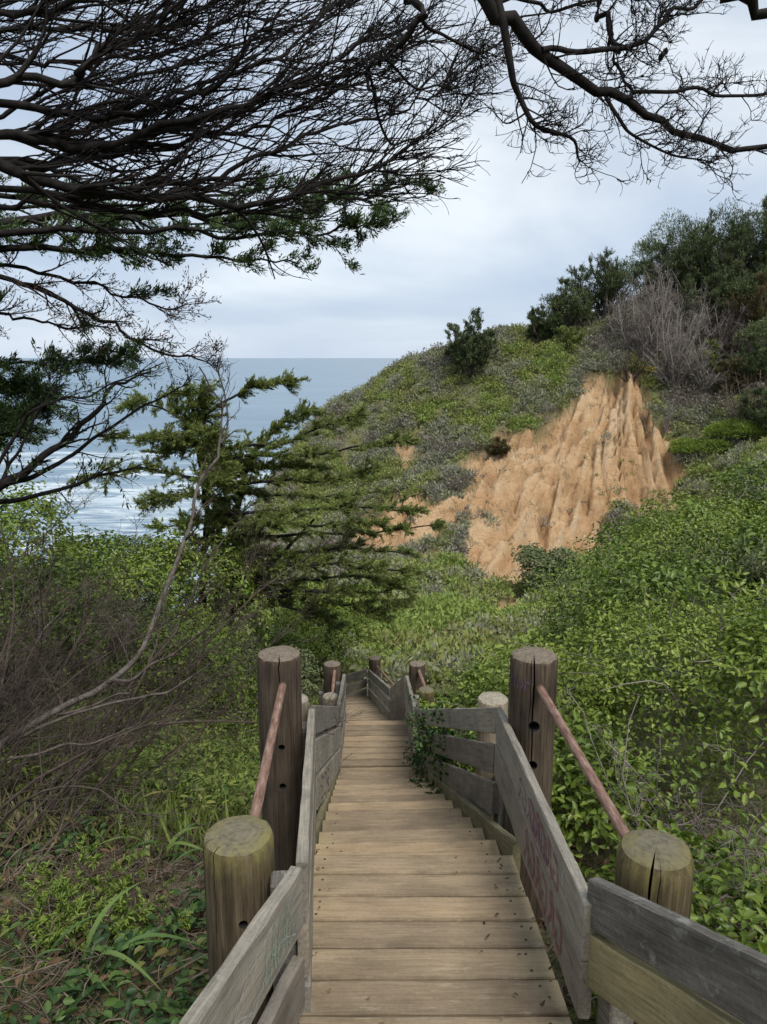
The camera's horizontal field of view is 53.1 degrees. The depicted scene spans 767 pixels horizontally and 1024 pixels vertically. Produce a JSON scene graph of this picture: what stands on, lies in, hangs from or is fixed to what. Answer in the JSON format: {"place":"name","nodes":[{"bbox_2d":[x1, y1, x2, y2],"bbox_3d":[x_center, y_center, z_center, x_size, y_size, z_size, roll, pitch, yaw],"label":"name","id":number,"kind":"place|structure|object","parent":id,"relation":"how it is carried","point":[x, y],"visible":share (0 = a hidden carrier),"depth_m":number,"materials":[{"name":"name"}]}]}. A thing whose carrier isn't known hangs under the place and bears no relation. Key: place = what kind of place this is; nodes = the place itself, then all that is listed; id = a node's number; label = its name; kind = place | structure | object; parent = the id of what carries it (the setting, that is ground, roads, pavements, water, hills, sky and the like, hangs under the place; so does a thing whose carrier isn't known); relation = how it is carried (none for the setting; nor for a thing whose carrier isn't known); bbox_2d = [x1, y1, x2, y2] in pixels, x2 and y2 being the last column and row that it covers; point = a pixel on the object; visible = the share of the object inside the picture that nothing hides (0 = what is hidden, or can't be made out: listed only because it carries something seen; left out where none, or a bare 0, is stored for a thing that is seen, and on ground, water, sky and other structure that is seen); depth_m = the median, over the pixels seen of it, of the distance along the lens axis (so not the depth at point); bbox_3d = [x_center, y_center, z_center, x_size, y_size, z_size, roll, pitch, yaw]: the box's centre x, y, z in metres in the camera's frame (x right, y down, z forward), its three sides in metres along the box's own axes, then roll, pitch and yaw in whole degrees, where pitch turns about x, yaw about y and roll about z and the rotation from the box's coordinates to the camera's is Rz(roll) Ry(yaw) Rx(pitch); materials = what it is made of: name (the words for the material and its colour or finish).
{"place":"outdoors","nodes":[
{"label":"outdoors","id":0,"kind":"place"},
{"bbox_2d":[0,358,400,624],"bbox_3d":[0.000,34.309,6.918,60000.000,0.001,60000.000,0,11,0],"label":"sea","id":1,"kind":"structure","parent":0,"point":[328,377],"depth_m":413.41,"materials":[{"name":"liquid"}]},
{"bbox_2d":[0,299,766,1023],"bbox_3d":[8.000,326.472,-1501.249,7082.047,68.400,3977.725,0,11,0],"label":"ground","id":2,"kind":"structure","parent":0,"point":[658,741],"depth_m":6.16,"materials":[{"name":"plant"}]},
{"bbox_2d":[0,911,106,1004],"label":"strap leaved plant","id":3,"kind":"object","parent":2,"relation":"on","point":[6,983],"visible":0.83,"depth_m":3.44,"materials":[{"name":"green plant"}]},
{"bbox_2d":[0,549,126,706],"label":"leafy bush","id":4,"kind":"object","parent":2,"relation":"on","point":[69,583],"visible":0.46,"depth_m":10.08,"materials":[{"name":"green plant"}]},
{"bbox_2d":[0,814,146,973],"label":"feathery plant","id":5,"kind":"object","parent":2,"relation":"on","point":[48,943],"visible":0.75,"depth_m":4.04,"materials":[{"name":"green plant"}]},
{"bbox_2d":[0,480,158,650],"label":"leafy bush","id":6,"kind":"object","parent":2,"relation":"on","point":[7,518],"visible":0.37,"depth_m":14.78,"materials":[{"name":"green plant"}]},
{"bbox_2d":[0,550,169,775],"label":"bare shrub","id":7,"kind":"object","parent":2,"relation":"on","point":[64,658],"visible":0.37,"depth_m":7.41,"materials":[{"name":"brown plant"}]},
{"bbox_2d":[0,547,181,675],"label":"leafy bush","id":8,"kind":"object","parent":2,"relation":"on","point":[142,569],"visible":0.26,"depth_m":12.72,"materials":[{"name":"green plant"}]},
{"bbox_2d":[0,337,204,510],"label":"bare tree","id":9,"kind":"object","parent":2,"relation":"on","point":[21,476],"visible":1,"depth_m":6.12,"materials":[{"name":"brown plant"}]},
{"bbox_2d":[27,873,193,961],"bbox_3d":[-1.397,2.120,3.982,0.876,0.363,0.528,4,12,18],"label":"feathery plant","id":10,"kind":"object","parent":2,"relation":"on","point":[142,919],"visible":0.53,"depth_m":3.96,"materials":[{"name":"green plant"}]},
{"bbox_2d":[37,586,187,712],"bbox_3d":[-3.877,2.131,11.184,2.242,1.856,2.156,0,11,0],"label":"leafy bush","id":11,"kind":"object","parent":2,"relation":"on","point":[146,616],"visible":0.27,"depth_m":11.14,"materials":[{"name":"green plant"}]},
{"bbox_2d":[0,338,239,762],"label":"leaning sapling","id":12,"kind":"object","parent":2,"relation":"on","point":[125,668],"visible":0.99,"depth_m":5.54,"materials":[{"name":"grey plant"}]},
{"bbox_2d":[44,881,207,1013],"bbox_3d":[-1.201,2.086,3.433,0.570,0.292,0.819,8,14,34],"label":"strap leaved plant","id":13,"kind":"object","parent":2,"relation":"on","point":[108,952],"visible":0.64,"depth_m":3.52,"materials":[{"name":"green plant"}]},
{"bbox_2d":[51,530,208,656],"bbox_3d":[-5.880,1.968,17.278,3.506,2.970,3.432,-6,13,-26],"label":"leafy bush","id":14,"kind":"object","parent":2,"relation":"on","point":[185,580],"visible":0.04,"depth_m":17.50,"materials":[{"name":"green plant"}]},
{"bbox_2d":[99,823,206,866],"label":"strap leaved plant","id":15,"kind":"object","parent":2,"relation":"on","point":[174,842],"visible":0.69,"depth_m":5.08,"materials":[{"name":"green plant"}]},
{"bbox_2d":[0,687,317,1023],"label":"ground brambles","id":16,"kind":"object","parent":2,"relation":"on","point":[169,1005],"visible":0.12,"depth_m":3.52,"materials":[{"name":"green plant"}]},
{"bbox_2d":[0,666,318,860],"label":"slope weeds","id":17,"kind":"object","parent":2,"relation":"on","point":[237,766],"visible":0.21,"depth_m":6.32,"materials":[{"name":"plant"}]},
{"bbox_2d":[70,613,256,706],"bbox_3d":[-3.216,2.334,11.123,2.895,1.686,1.984,0,11,0],"label":"leafy bush","id":18,"kind":"object","parent":2,"relation":"on","point":[178,657],"visible":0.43,"depth_m":10.82,"materials":[{"name":"green plant"}]},
{"bbox_2d":[0,686,352,1023],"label":"dead twig litter","id":19,"kind":"object","parent":2,"relation":"on","point":[25,1005],"visible":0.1,"depth_m":4.14,"materials":[{"name":"plant"}]},
{"bbox_2d":[118,600,250,697],"bbox_3d":[-3.383,2.422,13.246,2.418,2.031,2.565,-6,13,-29],"label":"leafy bush","id":20,"kind":"object","parent":2,"relation":"on","point":[226,629],"visible":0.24,"depth_m":12.95,"materials":[{"name":"green plant"}]},
{"bbox_2d":[0,473,380,905],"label":"bare shrub","id":21,"kind":"object","parent":2,"relation":"on","point":[19,720],"visible":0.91,"depth_m":5.80,"materials":[{"name":"plant"}]},
{"bbox_2d":[100,517,280,676],"bbox_3d":[-3.682,1.785,14.511,3.514,3.588,2.812,0,11,0],"label":"leafy bush","id":22,"kind":"object","parent":2,"relation":"on","point":[166,549],"visible":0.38,"depth_m":14.04,"materials":[{"name":"green plant"}]},
{"bbox_2d":[0,159,447,452],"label":"cypress tree","id":23,"kind":"object","parent":2,"relation":"on","point":[21,385],"visible":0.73,"depth_m":7.87,"materials":[{"name":"green plant"}]},
{"bbox_2d":[183,644,270,732],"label":"leafy bush","id":24,"kind":"object","parent":2,"relation":"on","point":[252,705],"visible":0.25,"depth_m":11.09,"materials":[{"name":"green plant"}]},
{"bbox_2d":[203,815,274,1023],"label":"log post","id":25,"kind":"object","parent":2,"relation":"on","point":[238,860],"visible":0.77,"depth_m":2.64,"materials":[{"name":"wood"}]},
{"bbox_2d":[249,682,286,817],"bbox_3d":[-0.517,1.055,3.515,0.043,0.042,1.465,-1,8,-3],"label":"pipe handrail","id":26,"kind":"object","parent":25,"relation":"attached to","point":[259,795],"visible":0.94,"depth_m":3.34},
{"bbox_2d":[62,367,457,631],"bbox_3d":[-1.985,0.524,15.051,7.386,6.615,3.940,4,12,18],"label":"cypress tree","id":27,"kind":"object","parent":2,"relation":"on","point":[232,468],"visible":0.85,"depth_m":14.38,"materials":[{"name":"green plant"}]},
{"bbox_2d":[0,0,530,280],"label":"cypress tree","id":28,"kind":"object","parent":2,"relation":"on","point":[60,133],"visible":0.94,"depth_m":5.30,"materials":[{"name":"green plant"}]},
{"bbox_2d":[215,641,323,705],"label":"bush","id":29,"kind":"object","parent":2,"relation":"on","point":[307,671],"visible":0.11,"depth_m":13.42,"materials":[{"name":"green plant"}]},
{"bbox_2d":[257,645,302,870],"bbox_3d":[-0.593,1.706,4.534,0.255,1.867,0.254,0,11,0],"label":"log post","id":30,"kind":"object","parent":2,"relation":"on","point":[276,665],"visible":0.71,"depth_m":4.37,"materials":[{"name":"wood"}]},
{"bbox_2d":[246,603,386,678],"bbox_3d":[-1.481,2.920,16.506,3.110,1.834,1.835,0,11,0],"label":"leafy bush","id":31,"kind":"object","parent":2,"relation":"on","point":[312,646],"visible":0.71,"depth_m":16.41,"materials":[{"name":"green plant"}]},
{"bbox_2d":[270,574,377,629],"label":"round bush","id":32,"kind":"object","parent":2,"relation":"on","point":[313,585],"visible":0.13,"depth_m":20.77,"materials":[{"name":"green plant"}]},
{"bbox_2d":[322,692,337,730],"bbox_3d":[-0.660,2.901,9.663,0.205,1.294,0.205,0,11,0],"label":"log post","id":33,"kind":"object","parent":2,"relation":"on","point":[327,696],"visible":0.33,"depth_m":9.49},
{"bbox_2d":[323,660,340,693],"bbox_3d":[-0.682,2.802,10.361,0.235,1.632,0.233,0,11,0],"label":"log post","id":34,"kind":"object","parent":2,"relation":"on","point":[330,666],"visible":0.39,"depth_m":10.15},
{"bbox_2d":[369,656,380,688],"bbox_3d":[-0.166,3.439,14.928,0.232,1.312,0.233,0,11,0],"label":"log post","id":35,"kind":"object","parent":2,"relation":"on","point":[374,661],"visible":0.38,"depth_m":14.74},
{"bbox_2d":[0,722,764,1023],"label":"leaf litter","id":36,"kind":"object","parent":2,"relation":"on","point":[30,980],"visible":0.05,"depth_m":4.03,"materials":[{"name":"plant"}]},
{"bbox_2d":[27,267,766,686],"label":"hillside scrub","id":37,"kind":"object","parent":2,"relation":"on","point":[475,603],"visible":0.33,"depth_m":44.51,"materials":[{"name":"plant"}]},
{"bbox_2d":[409,661,424,693],"bbox_3d":[0.455,2.776,10.547,0.224,1.499,0.226,0,11,0],"label":"log post","id":38,"kind":"object","parent":2,"relation":"on","point":[414,678],"visible":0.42,"depth_m":10.35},
{"bbox_2d":[418,686,433,755],"bbox_3d":[0.530,2.802,9.644,0.202,1.252,0.202,0,11,0],"label":"log post","id":39,"kind":"object","parent":2,"relation":"on","point":[427,692],"visible":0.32,"depth_m":9.46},
{"bbox_2d":[298,696,571,1023],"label":"boardwalk","id":40,"kind":"structure","parent":2,"relation":"on","point":[401,930],"depth_m":3.32,"materials":[{"name":"wood"}]},
{"bbox_2d":[179,866,304,1023],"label":"wooden railing","id":41,"kind":"object","parent":40,"relation":"attached to","point":[236,989],"visible":1,"depth_m":2.10,"materials":[{"name":"grey"}]},
{"bbox_2d":[270,709,316,1012],"bbox_3d":[-0.394,1.670,3.671,0.129,1.443,2.018,-1,11,-4],"label":"wooden railing","id":42,"kind":"object","parent":40,"relation":"attached to","point":[305,855],"visible":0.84,"depth_m":2.83,"materials":[{"name":"wood"}]},
{"bbox_2d":[309,705,340,809],"bbox_3d":[-0.498,1.972,6.494,0.130,2.303,3.302,0,11,-1],"label":"wooden railing","id":43,"kind":"object","parent":40,"relation":"attached to","point":[328,757],"visible":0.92,"depth_m":5.73,"materials":[{"name":"grey"}]},
{"bbox_2d":[335,674,345,758],"bbox_3d":[-0.540,2.577,9.227,0.128,1.377,1.702,0,11,-1],"label":"wooden railing","id":44,"kind":"object","parent":40,"relation":"attached to","point":[340,687],"visible":0.71,"depth_m":9.17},
{"bbox_2d":[346,669,366,696],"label":"wooden railing","id":45,"kind":"object","parent":40,"relation":"attached to","point":[357,685],"visible":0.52,"depth_m":14.51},
{"bbox_2d":[368,669,390,720],"bbox_3d":[-0.041,3.101,13.095,0.129,1.484,2.843,-2,11,-7],"label":"wooden railing","id":46,"kind":"object","parent":40,"relation":"attached to","point":[378,695],"visible":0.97,"depth_m":12.78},
{"bbox_2d":[390,675,407,720],"bbox_3d":[0.249,2.850,10.855,0.128,1.753,1.371,-2,12,-8],"label":"wooden railing","id":47,"kind":"object","parent":40,"relation":"attached to","point":[397,700],"visible":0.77,"depth_m":10.67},
{"bbox_2d":[405,676,419,761],"bbox_3d":[0.366,2.549,9.242,0.129,1.194,1.562,0,11,-1],"label":"wooden railing","id":48,"kind":"object","parent":40,"relation":"attached to","point":[410,705],"visible":0.56,"depth_m":9.14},
{"bbox_2d":[413,707,507,824],"bbox_3d":[0.551,1.985,6.479,0.129,2.419,3.538,-1,11,-5],"label":"wooden railing","id":49,"kind":"object","parent":40,"relation":"attached to","point":[482,793],"visible":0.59,"depth_m":5.31,"materials":[{"name":"wood"}]},
{"bbox_2d":[402,687,473,793],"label":"creeping vine","id":50,"kind":"object","parent":49,"relation":"attached to","point":[423,744],"visible":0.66,"depth_m":6.83,"materials":[{"name":"green plant"}]},
{"bbox_2d":[420,664,509,738],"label":"leafy bush","id":51,"kind":"object","parent":2,"relation":"on","point":[468,680],"visible":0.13,"depth_m":9.24,"materials":[{"name":"green plant"}]},
{"bbox_2d":[441,307,498,378],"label":"pine shrub","id":52,"kind":"object","parent":2,"relation":"on","point":[470,346],"visible":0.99,"depth_m":49.51,"materials":[{"name":"green plant"}]},
{"bbox_2d":[475,692,507,820],"bbox_3d":[0.748,2.009,5.399,0.211,1.520,0.214,0,11,0],"label":"log post","id":53,"kind":"object","parent":2,"relation":"on","point":[491,699],"visible":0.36,"depth_m":5.23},
{"bbox_2d":[505,646,557,924],"bbox_3d":[0.811,1.696,4.308,0.257,1.922,0.254,0,11,0],"label":"log post","id":54,"kind":"object","parent":2,"relation":"on","point":[531,722],"visible":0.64,"depth_m":4.09,"materials":[{"name":"brown wood"}]},
{"bbox_2d":[494,708,594,1018],"bbox_3d":[0.698,1.698,3.523,0.128,1.398,2.055,0,11,1],"label":"wooden railing","id":55,"kind":"object","parent":54,"relation":"attached to","point":[559,885],"visible":0.95,"depth_m":2.95,"materials":[{"name":"grey wood"}]},
{"bbox_2d":[525,303,562,340],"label":"pine tree","id":56,"kind":"object","parent":2,"relation":"on","point":[541,327],"visible":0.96,"depth_m":51.38,"materials":[{"name":"plant"}]},
{"bbox_2d":[510,541,581,590],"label":"round bush","id":57,"kind":"object","parent":2,"relation":"on","point":[550,558],"visible":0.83,"depth_m":30.10,"materials":[{"name":"green plant"}]},
{"bbox_2d":[345,0,766,203],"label":"bare tree","id":58,"kind":"object","parent":2,"relation":"on","point":[496,13],"visible":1,"depth_m":4.44,"materials":[{"name":"brown plant"}]},
{"bbox_2d":[536,287,594,326],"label":"hilltop bush","id":59,"kind":"object","parent":2,"relation":"on","point":[561,306],"visible":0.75,"depth_m":51.35,"materials":[{"name":"green plant"}]},
{"bbox_2d":[552,325,584,347],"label":"leafy shrub","id":60,"kind":"object","parent":2,"relation":"on","point":[569,335],"visible":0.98,"depth_m":49.72,"materials":[{"name":"green plant"}]},
{"bbox_2d":[549,275,602,327],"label":"pine tree","id":61,"kind":"object","parent":2,"relation":"on","point":[570,287],"visible":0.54,"depth_m":51.55,"materials":[{"name":"plant"}]},
{"bbox_2d":[413,451,766,1023],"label":"bramble thicket","id":62,"kind":"object","parent":2,"relation":"on","point":[589,687],"visible":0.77,"depth_m":5.90,"materials":[{"name":"green plant"}]},
{"bbox_2d":[564,246,646,322],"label":"pine tree","id":63,"kind":"object","parent":2,"relation":"on","point":[609,280],"visible":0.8,"depth_m":52.04,"materials":[{"name":"green plant"}]},
{"bbox_2d":[581,265,641,316],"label":"hilltop bush","id":64,"kind":"object","parent":2,"relation":"on","point":[621,274],"visible":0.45,"depth_m":52.30,"materials":[{"name":"green plant"}]},
{"bbox_2d":[557,723,670,806],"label":"weed tuft","id":65,"kind":"object","parent":2,"relation":"on","point":[639,744],"visible":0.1,"depth_m":6.00,"materials":[{"name":"plant"}]},
{"bbox_2d":[603,269,655,340],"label":"dead shrub","id":66,"kind":"object","parent":2,"relation":"on","point":[624,314],"visible":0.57,"depth_m":50.04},
{"bbox_2d":[611,342,651,381],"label":"dead shrub","id":67,"kind":"object","parent":2,"relation":"on","point":[625,367],"visible":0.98,"depth_m":46.78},
{"bbox_2d":[620,236,674,298],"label":"hilltop bush","id":68,"kind":"object","parent":2,"relation":"on","point":[637,262],"visible":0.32,"depth_m":53.38,"materials":[{"name":"green plant"}]},
{"bbox_2d":[608,266,686,359],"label":"dead shrub","id":69,"kind":"object","parent":2,"relation":"on","point":[648,335],"visible":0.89,"depth_m":47.81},
{"bbox_2d":[615,829,693,1023],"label":"log post","id":70,"kind":"object","parent":2,"relation":"on","point":[655,866],"visible":0.46,"depth_m":2.51,"materials":[{"name":"wood"}]},
{"bbox_2d":[536,684,629,838],"bbox_3d":[0.832,1.030,3.310,0.042,0.044,1.380,0,10,-2],"label":"pipe handrail","id":71,"kind":"object","parent":70,"relation":"attached to","point":[612,812],"visible":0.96,"depth_m":3.14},
{"bbox_2d":[587,877,766,1023],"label":"wooden railing","id":72,"kind":"object","parent":70,"relation":"attached to","point":[649,962],"visible":0.96,"depth_m":2.01,"materials":[{"name":"wood"}]},
{"bbox_2d":[547,788,766,1021],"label":"shrub","id":73,"kind":"object","parent":2,"relation":"on","point":[757,854],"visible":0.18,"depth_m":3.27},
{"bbox_2d":[557,679,766,911],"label":"bare shrub","id":74,"kind":"object","parent":2,"relation":"on","point":[660,799],"visible":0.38,"depth_m":4.41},
{"bbox_2d":[622,262,703,339],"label":"dead shrub","id":75,"kind":"object","parent":2,"relation":"on","point":[670,296],"visible":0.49,"depth_m":48.66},
{"bbox_2d":[637,242,689,307],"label":"pine tree","id":76,"kind":"object","parent":2,"relation":"on","point":[658,259],"visible":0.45,"depth_m":51.35,"materials":[{"name":"plant"}]},
{"bbox_2d":[640,399,689,436],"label":"dead shrub","id":77,"kind":"object","parent":2,"relation":"on","point":[666,421],"visible":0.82,"depth_m":44.61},
{"bbox_2d":[639,296,716,389],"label":"dead shrub","id":78,"kind":"object","parent":2,"relation":"on","point":[673,371],"visible":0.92,"depth_m":45.84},
{"bbox_2d":[641,207,718,281],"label":"hilltop bush","id":79,"kind":"object","parent":2,"relation":"on","point":[683,233],"visible":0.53,"depth_m":51.68,"materials":[{"name":"leaf"},{"name":"grey bark"}]},
{"bbox_2d":[647,282,724,344],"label":"dead shrub","id":80,"kind":"object","parent":2,"relation":"on","point":[694,310],"visible":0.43,"depth_m":47.89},
{"bbox_2d":[654,227,725,299],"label":"pine tree","id":81,"kind":"object","parent":2,"relation":"on","point":[701,271],"visible":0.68,"depth_m":50.12,"materials":[{"name":"green plant"}]},
{"bbox_2d":[669,436,733,456],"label":"hilltop bush","id":82,"kind":"object","parent":2,"relation":"on","point":[690,446],"visible":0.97,"depth_m":41.87,"materials":[{"name":"green plant"}]},
{"bbox_2d":[669,272,742,329],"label":"bushy pine","id":83,"kind":"object","parent":2,"relation":"on","point":[713,298],"visible":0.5,"depth_m":47.96,"materials":[{"name":"green plant"}]},
{"bbox_2d":[690,338,722,376],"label":"leafy shrub","id":84,"kind":"object","parent":2,"relation":"on","point":[715,347],"visible":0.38,"depth_m":46.15,"materials":[{"name":"green plant"}]},
{"bbox_2d":[676,327,741,391],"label":"dead shrub","id":85,"kind":"object","parent":2,"relation":"on","point":[704,375],"visible":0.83,"depth_m":45.36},
{"bbox_2d":[674,207,751,270],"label":"bush","id":86,"kind":"object","parent":2,"relation":"on","point":[705,239],"visible":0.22,"depth_m":50.16,"materials":[{"name":"plant"}]},
{"bbox_2d":[684,292,751,355],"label":"dead shrub","id":87,"kind":"object","parent":2,"relation":"on","point":[721,326],"visible":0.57,"depth_m":47.20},
{"bbox_2d":[684,196,761,273],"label":"hilltop bush","id":88,"kind":"object","parent":2,"relation":"on","point":[723,231],"visible":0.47,"depth_m":49.78,"materials":[{"name":"green leaf"},{"name":"grey bark"}]},
{"bbox_2d":[695,298,766,359],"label":"dead shrub","id":89,"kind":"object","parent":2,"relation":"on","point":[729,339],"visible":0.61,"depth_m":46.76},
{"bbox_2d":[699,241,766,302],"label":"pine tree","id":90,"kind":"object","parent":2,"relation":"on","point":[735,263],"visible":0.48,"depth_m":48.56,"materials":[{"name":"green plant"}]},
{"bbox_2d":[699,417,766,439],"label":"hilltop bush","id":91,"kind":"object","parent":2,"relation":"on","point":[732,429],"visible":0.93,"depth_m":41.45,"materials":[{"name":"green plant"}]},
{"bbox_2d":[710,352,756,394],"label":"leafy shrub","id":92,"kind":"object","parent":2,"relation":"on","point":[730,380],"visible":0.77,"depth_m":44.53,"materials":[{"name":"green plant"}]},
{"bbox_2d":[703,265,766,309],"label":"hilltop bush","id":93,"kind":"object","parent":2,"relation":"on","point":[752,288],"visible":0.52,"depth_m":47.44,"materials":[{"name":"green plant"}]},
{"bbox_2d":[707,534,766,599],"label":"weed tuft","id":94,"kind":"object","parent":2,"relation":"on","point":[751,556],"visible":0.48,"depth_m":9.31,"materials":[{"name":"plant"}]},
{"bbox_2d":[716,203,766,279],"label":"hilltop bush","id":95,"kind":"object","parent":2,"relation":"on","point":[753,224],"visible":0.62,"depth_m":49.48,"materials":[{"name":"green plant"}]},
{"bbox_2d":[716,370,766,420],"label":"dead shrub","id":96,"kind":"object","parent":2,"relation":"on","point":[727,403],"visible":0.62,"depth_m":42.78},
{"bbox_2d":[724,268,766,334],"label":"bushy pine","id":97,"kind":"object","parent":2,"relation":"on","point":[758,310],"visible":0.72,"depth_m":46.53,"materials":[{"name":"green plant"}]},
{"bbox_2d":[724,194,766,268],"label":"bush","id":98,"kind":"object","parent":2,"relation":"on","point":[764,203],"visible":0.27,"depth_m":50.19,"materials":[{"name":"plant"}]},
{"bbox_2d":[729,340,766,384],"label":"leafy shrub","id":99,"kind":"object","parent":2,"relation":"on","point":[755,357],"visible":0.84,"depth_m":44.10,"materials":[{"name":"green plant"}]},
{"bbox_2d":[731,313,766,350],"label":"hilltop bush","id":100,"kind":"object","parent":2,"relation":"on","point":[759,327],"visible":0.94,"depth_m":45.14,"materials":[{"name":"green plant"}]},
{"bbox_2d":[736,385,766,432],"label":"leafy shrub","id":101,"kind":"object","parent":2,"relation":"on","point":[755,415],"visible":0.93,"depth_m":40.70,"materials":[{"name":"green plant"}]},
{"bbox_2d":[0,0,766,357],"label":"sky","id":102,"kind":"structure","parent":0,"point":[506,243],"materials":[{"name":"white"}]},
{"bbox_2d":[351,370,689,617],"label":"sand cliff","id":103,"kind":"structure","parent":0,"point":[553,476],"depth_m":42.84,"materials":[{"name":"sand"}]},
{"bbox_2d":[486,436,510,459],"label":"leafy shrub","id":104,"kind":"object","parent":103,"relation":"on","point":[500,447],"visible":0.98,"depth_m":44.53,"materials":[{"name":"green plant"}]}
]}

